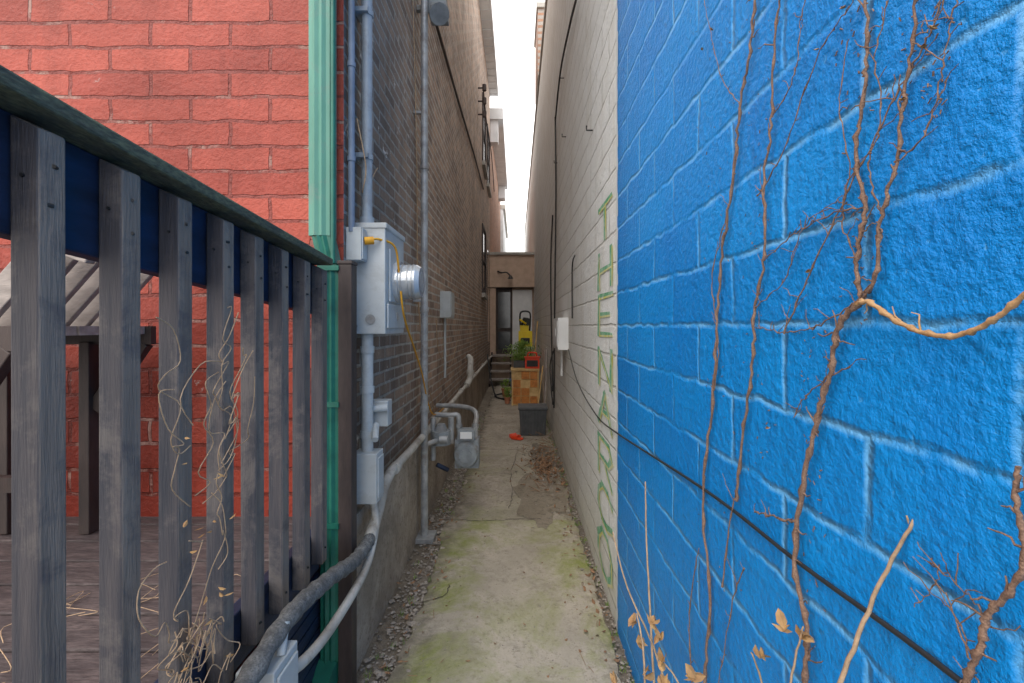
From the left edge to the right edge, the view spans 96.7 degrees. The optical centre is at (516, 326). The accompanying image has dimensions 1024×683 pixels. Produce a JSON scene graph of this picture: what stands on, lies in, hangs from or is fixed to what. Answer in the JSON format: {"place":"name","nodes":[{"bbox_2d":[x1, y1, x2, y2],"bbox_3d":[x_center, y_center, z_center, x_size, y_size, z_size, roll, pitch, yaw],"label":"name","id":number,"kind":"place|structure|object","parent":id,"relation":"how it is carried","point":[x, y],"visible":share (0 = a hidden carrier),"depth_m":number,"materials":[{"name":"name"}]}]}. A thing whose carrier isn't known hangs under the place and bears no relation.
{"place":"outdoors","nodes":[
{"label":"outdoors","id":0,"kind":"place"},
{"bbox_2d":[490,146,499,251],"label":"walls","id":1,"kind":"structure","parent":0,"point":[494,224],"depth_m":15.17,"materials":[{"name":"orange brick"}]},
{"bbox_2d":[490,108,506,201],"bbox_3d":[-3.180,-5.550,15.760,5.640,0.900,6.480,0,0,0],"label":"eave","id":2,"kind":"object","parent":1,"relation":"attached to","point":[497,138],"visible":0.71,"depth_m":14.37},
{"bbox_2d":[357,381,634,682],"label":"dirt verge","id":3,"kind":"structure","parent":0,"point":[382,644],"depth_m":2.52,"materials":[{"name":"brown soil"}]},
{"bbox_2d":[0,517,319,682],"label":"wooden deck","id":4,"kind":"structure","parent":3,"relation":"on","point":[82,632],"depth_m":1.37,"materials":[{"name":"wood"}]},
{"bbox_2d":[0,254,155,533],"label":"wooden garden chair","id":5,"kind":"object","parent":4,"relation":"on","point":[82,298],"visible":0.29,"depth_m":1.73,"materials":[{"name":"grey wood"}]},
{"bbox_2d":[0,306,254,682],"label":"dry vine on railing","id":6,"kind":"object","parent":4,"relation":"on","point":[203,636],"visible":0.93,"depth_m":0.99,"materials":[{"name":"brown plant"}]},
{"bbox_2d":[0,65,357,682],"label":"deck railing","id":7,"kind":"object","parent":4,"relation":"on","point":[124,212],"visible":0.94,"depth_m":0.94,"materials":[{"name":"grey wood"}]},
{"bbox_2d":[231,568,319,682],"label":"deck skirting","id":8,"kind":"object","parent":4,"relation":"attached to","point":[304,632],"depth_m":1.73,"materials":[{"name":"blue wood"}]},
{"bbox_2d":[386,381,620,682],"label":"concrete path","id":9,"kind":"structure","parent":0,"point":[518,597],"depth_m":2.51,"materials":[{"name":"grey concrete"}]},
{"bbox_2d":[421,423,539,602],"bbox_3d":[-0.039,1.484,4.719,0.938,0.001,4.556,0,0,0],"label":"pavement crack","id":10,"kind":"object","parent":9,"relation":"on","point":[487,520],"visible":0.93,"depth_m":3.51,"materials":[{"name":"grey concrete"}]},
{"bbox_2d":[363,417,634,682],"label":"weeds","id":11,"kind":"object","parent":9,"relation":"on","point":[445,490],"visible":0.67,"depth_m":2.71,"materials":[{"name":"green plant"}]},
{"bbox_2d":[487,354,511,400],"bbox_3d":[-0.249,1.045,9.467,0.447,0.905,0.959,0,0,-27],"label":"garden hose","id":12,"kind":"object","parent":9,"relation":"on","point":[495,395],"visible":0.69,"depth_m":9.55,"materials":[{"name":"black rubber"}]},
{"bbox_2d":[380,416,619,679],"bbox_3d":[-0.114,1.449,4.609,1.250,0.112,6.401,0,0,0],"label":"dead leaf pile","id":13,"kind":"object","parent":9,"relation":"on","point":[544,464],"visible":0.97,"depth_m":4.12,"materials":[{"name":"brown plant"}]},
{"bbox_2d":[501,378,510,396],"bbox_3d":[-0.227,1.290,9.598,0.242,0.399,0.250,0,0,0],"label":"potted plant","id":14,"kind":"object","parent":9,"relation":"on","point":[505,384],"visible":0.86,"depth_m":9.56,"materials":[{"name":"green plant"}]},
{"bbox_2d":[503,387,510,403],"bbox_3d":[-0.170,1.321,8.743,0.172,0.334,0.167,0,0,0],"label":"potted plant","id":15,"kind":"object","parent":9,"relation":"on","point":[507,399],"visible":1,"depth_m":8.72,"materials":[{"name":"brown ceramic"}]},
{"bbox_2d":[509,433,522,439],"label":"work gloves","id":16,"kind":"object","parent":9,"relation":"on","point":[513,436],"visible":1,"depth_m":5.97,"materials":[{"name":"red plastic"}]},
{"bbox_2d":[518,310,531,358],"bbox_3d":[0.190,0.585,9.372,0.300,1.830,0.375,0,0,0],"label":"yellow pressure washer","id":17,"kind":"object","parent":9,"relation":"on","point":[524,333],"visible":0.67,"depth_m":9.30,"materials":[{"name":"plastic"}]},
{"bbox_2d":[511,367,539,405],"bbox_3d":[0.172,1.150,8.750,0.545,0.700,0.440,0,0,0],"label":"wooden planter cabinet","id":18,"kind":"object","parent":9,"relation":"on","point":[525,385],"visible":0.86,"depth_m":8.54,"materials":[{"name":"beige wood"}]},
{"bbox_2d":[495,339,540,367],"bbox_3d":[0.120,0.520,8.786,1.046,0.555,0.458,0,0,-9],"label":"potted plant","id":19,"kind":"object","parent":18,"relation":"on","point":[520,355],"visible":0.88,"depth_m":8.76,"materials":[{"name":"green plant"}]},
{"bbox_2d":[524,352,539,368],"bbox_3d":[0.305,0.642,8.635,0.300,0.312,0.190,0,0,0],"label":"red toolbox","id":20,"kind":"object","parent":18,"relation":"on","point":[532,362],"visible":1,"depth_m":8.55,"materials":[{"name":"plastic"}]},
{"bbox_2d":[518,403,547,434],"bbox_3d":[0.230,1.292,6.318,0.403,0.385,0.343,0,0,0],"label":"storage bin","id":21,"kind":"object","parent":9,"relation":"on","point":[533,416],"visible":1,"depth_m":6.17,"materials":[{"name":"grey plastic"}]},
{"bbox_2d":[534,321,537,355],"bbox_3d":[0.327,0.700,9.182,0.255,1.605,0.265,0,0,0],"label":"push broom","id":22,"kind":"object","parent":9,"relation":"on","point":[536,338],"visible":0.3,"depth_m":9.24,"materials":[{"name":"beige wood"}]},
{"bbox_2d":[513,473,568,528],"bbox_3d":[0.219,1.482,3.965,0.502,0.006,1.280,0,0,0],"label":"concrete patch","id":23,"kind":"object","parent":9,"relation":"on","point":[541,510],"visible":0.95,"depth_m":3.89,"materials":[{"name":"grey concrete"}]},
{"bbox_2d":[538,366,543,402],"bbox_3d":[0.379,1.105,7.869,0.208,0.819,0.287,0,0,0],"label":"shovel","id":24,"kind":"object","parent":9,"relation":"on","point":[540,384],"visible":0.45,"depth_m":7.89,"materials":[{"name":"beige wood"}]},
{"bbox_2d":[530,443,557,474],"bbox_3d":[0.315,1.482,5.172,0.310,0.006,1.265,0,0,0],"label":"pile","id":25,"kind":"object","parent":9,"relation":"on","point":[536,445],"visible":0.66,"depth_m":5.29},
{"bbox_2d":[543,348,546,402],"bbox_3d":[0.443,0.925,7.110,0.085,1.161,0.300,0,0,0],"label":"leaning board","id":26,"kind":"object","parent":9,"relation":"on","point":[545,375],"visible":0.64,"depth_m":7.06,"materials":[{"name":"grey wood"}]},
{"bbox_2d":[500,205,507,251],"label":"wing","id":27,"kind":"structure","parent":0,"point":[503,229],"depth_m":21.45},
{"bbox_2d":[490,0,544,251],"label":"sky","id":28,"kind":"structure","parent":0,"point":[513,20],"materials":[{"name":"white"}]},
{"bbox_2d":[610,482,913,682],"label":"dry weed stalks","id":29,"kind":"object","parent":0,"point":[697,677],"visible":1,"depth_m":0.99,"materials":[{"name":"brown plant"}]},
{"label":"ground","id":30,"kind":"structure","parent":0,"visible":0},
{"bbox_2d":[0,0,489,670],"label":"walls","id":31,"kind":"structure","parent":30,"relation":"on","point":[212,94],"depth_m":1.90,"materials":[{"name":"red brick"}]},
{"bbox_2d":[309,0,340,682],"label":"green downspout","id":32,"kind":"object","parent":31,"relation":"attached to","point":[322,123],"visible":0.53,"depth_m":1.80,"materials":[{"name":"paint"}]},
{"bbox_2d":[347,0,355,231],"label":"electrical conduit","id":33,"kind":"object","parent":31,"relation":"attached to","point":[351,67],"visible":0.97,"depth_m":1.93,"materials":[{"name":"grey metal"}]},
{"bbox_2d":[355,0,373,222],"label":"electrical conduit","id":34,"kind":"object","parent":31,"relation":"attached to","point":[364,12],"visible":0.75,"depth_m":2.04,"materials":[{"name":"grey metal"}]},
{"bbox_2d":[346,223,424,503],"bbox_3d":[-0.584,0.163,2.130,0.272,1.235,0.410,0,0,0],"label":"electric meter","id":35,"kind":"object","parent":31,"relation":"attached to","point":[382,282],"visible":0.93,"depth_m":2.01,"materials":[{"name":"grey metal"}]},
{"bbox_2d":[364,237,443,414],"bbox_3d":[-0.595,0.184,3.067,0.140,1.141,2.266,0,0,0],"label":"yellow extension cord","id":36,"kind":"object","parent":35,"relation":"attached to","point":[368,240],"visible":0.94,"depth_m":2.11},
{"bbox_2d":[298,354,491,672],"bbox_3d":[-0.630,0.690,6.702,0.124,0.614,10.996,0,0,0],"label":"service pipe","id":37,"kind":"object","parent":31,"relation":"attached to","point":[312,651],"visible":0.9,"depth_m":1.97,"materials":[{"name":"plastic"}]},
{"bbox_2d":[235,621,297,682],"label":"utility box","id":38,"kind":"object","parent":37,"relation":"attached to","point":[283,667],"visible":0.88,"depth_m":1.16,"materials":[{"name":"grey metal"}]},
{"bbox_2d":[234,533,375,682],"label":"wrapped pipe","id":39,"kind":"object","parent":37,"relation":"attached to","point":[255,666],"visible":1,"depth_m":1.24,"materials":[{"name":"grey plastic"}]},
{"bbox_2d":[428,403,479,471],"bbox_3d":[-0.485,0.887,3.565,0.396,0.457,0.708,0,0,0],"label":"gas meter","id":40,"kind":"object","parent":37,"relation":"attached to","point":[467,448],"visible":1,"depth_m":3.48,"materials":[{"name":"paint"}]},
{"bbox_2d":[356,0,457,410],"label":"wall cable","id":41,"kind":"object","parent":31,"relation":"attached to","point":[417,185],"depth_m":3.19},
{"bbox_2d":[413,0,436,543],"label":"galvanised pipe riser","id":42,"kind":"object","parent":31,"relation":"attached to","point":[425,535],"visible":0.91,"depth_m":3.18,"materials":[{"name":"grey metal"}]},
{"bbox_2d":[416,0,448,25],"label":"security lamp","id":43,"kind":"object","parent":31,"relation":"attached to","point":[438,11],"visible":0.94,"depth_m":3.17,"materials":[{"name":"metal"}]},
{"bbox_2d":[440,291,454,377],"bbox_3d":[-0.666,0.085,4.425,0.108,0.830,0.250,0,0,0],"label":"junction box","id":44,"kind":"object","parent":31,"relation":"attached to","point":[447,304],"visible":1,"depth_m":4.30,"materials":[{"name":"grey metal"}]},
{"bbox_2d":[435,26,494,191],"bbox_3d":[-0.640,-3.597,8.172,0.160,1.926,8.662,0,0,0],"label":"cable","id":45,"kind":"object","parent":31,"relation":"attached to","point":[483,100],"visible":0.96,"depth_m":6.62,"materials":[{"name":"black rubber"}]},
{"bbox_2d":[482,92,491,341],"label":"windows","id":46,"kind":"structure","parent":31,"relation":"attached to","point":[486,171],"depth_m":10.42,"materials":[{"name":"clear glass"}]},
{"bbox_2d":[479,0,497,96],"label":"eave and gutter","id":47,"kind":"object","parent":31,"relation":"on","point":[486,13],"visible":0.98,"depth_m":10.18,"materials":[{"name":"white metal"}]},
{"bbox_2d":[357,356,490,670],"bbox_3d":[-0.796,1.165,7.185,0.208,0.690,10.510,0,0,0],"label":"foundation","id":48,"kind":"object","parent":30,"relation":"on","point":[400,527],"visible":0.23,"depth_m":2.68,"materials":[{"name":"concrete"}]},
{"bbox_2d":[489,352,532,386],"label":"wooden steps","id":49,"kind":"structure","parent":30,"relation":"on","point":[492,362],"depth_m":11.86,"materials":[{"name":"grey wood"}]},
{"bbox_2d":[490,252,533,378],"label":"walls","id":50,"kind":"structure","parent":30,"relation":"on","point":[518,267],"depth_m":12.46,"materials":[{"name":"brown paint"}]},
{"bbox_2d":[496,288,511,353],"bbox_3d":[-0.330,-0.145,12.650,0.440,1.830,0.100,0,0,0],"label":"door","id":51,"kind":"structure","parent":50,"relation":"attached to","point":[503,317],"depth_m":12.65,"materials":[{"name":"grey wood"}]},
{"bbox_2d":[497,271,512,278],"bbox_3d":[-0.300,-1.398,12.336,0.465,0.236,0.160,0,0,14],"label":"wall lamp","id":52,"kind":"object","parent":50,"relation":"attached to","point":[510,277],"visible":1,"depth_m":12.28,"materials":[{"name":"black metal"}]},
{"bbox_2d":[512,290,531,353],"bbox_3d":[0.170,-0.115,12.645,0.540,1.770,0.110,0,0,0],"label":"white door panel","id":53,"kind":"structure","parent":50,"relation":"attached to","point":[521,300],"depth_m":12.60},
{"bbox_2d":[525,0,616,628],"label":"white wall","id":54,"kind":"structure","parent":30,"relation":"on","point":[586,173],"depth_m":3.53,"materials":[{"name":"white brick"}]},
{"bbox_2d":[524,0,546,234],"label":"coping","id":55,"kind":"object","parent":54,"relation":"on","point":[544,19],"visible":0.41,"depth_m":9.99,"materials":[{"name":"stone"}]},
{"bbox_2d":[534,2,544,104],"bbox_3d":[0.740,-6.051,10.250,0.620,1.497,1.400,0,0,0],"label":"chimney","id":56,"kind":"object","parent":55,"relation":"on","point":[539,23],"visible":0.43,"depth_m":9.60,"materials":[{"name":"orange brick"}]},
{"bbox_2d":[553,318,567,375],"bbox_3d":[0.444,0.210,4.600,0.112,0.580,0.500,0,0,0],"label":"wall outlet box","id":57,"kind":"object","parent":54,"relation":"attached to","point":[560,334],"visible":0.96,"depth_m":4.35,"materials":[{"name":"white plastic"}]},
{"bbox_2d":[597,192,612,588],"bbox_3d":[0.496,0.355,2.555,0.003,2.117,0.472,0,0,0],"label":"painted wall lettering","id":58,"kind":"object","parent":54,"relation":"attached to","point":[600,530],"visible":0.99,"depth_m":2.53,"materials":[{"name":"green paint"}]},
{"bbox_2d":[549,0,961,682],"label":"wall cable","id":59,"kind":"object","parent":54,"relation":"attached to","point":[951,674],"depth_m":1.16,"materials":[{"name":"black rubber"}]},
{"bbox_2d":[617,0,1023,682],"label":"blue wall","id":60,"kind":"structure","parent":30,"relation":"on","point":[925,434],"depth_m":0.75,"materials":[{"name":"blue brick"}]},
{"bbox_2d":[616,0,617,627],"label":"white paint edge","id":61,"kind":"object","parent":60,"relation":"attached to","point":[616,314],"visible":0.98,"depth_m":2.26,"materials":[{"name":"white paint"}]},
{"bbox_2d":[687,0,1023,682],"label":"climbing vine","id":62,"kind":"object","parent":60,"relation":"attached to","point":[977,654],"visible":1,"depth_m":0.68,"materials":[{"name":"brown plant"}]},
{"bbox_2d":[701,5,1023,428],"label":"climbing vine","id":63,"kind":"object","parent":60,"relation":"attached to","point":[991,320],"visible":1,"depth_m":0.53,"materials":[{"name":"brown plant"}]}
]}

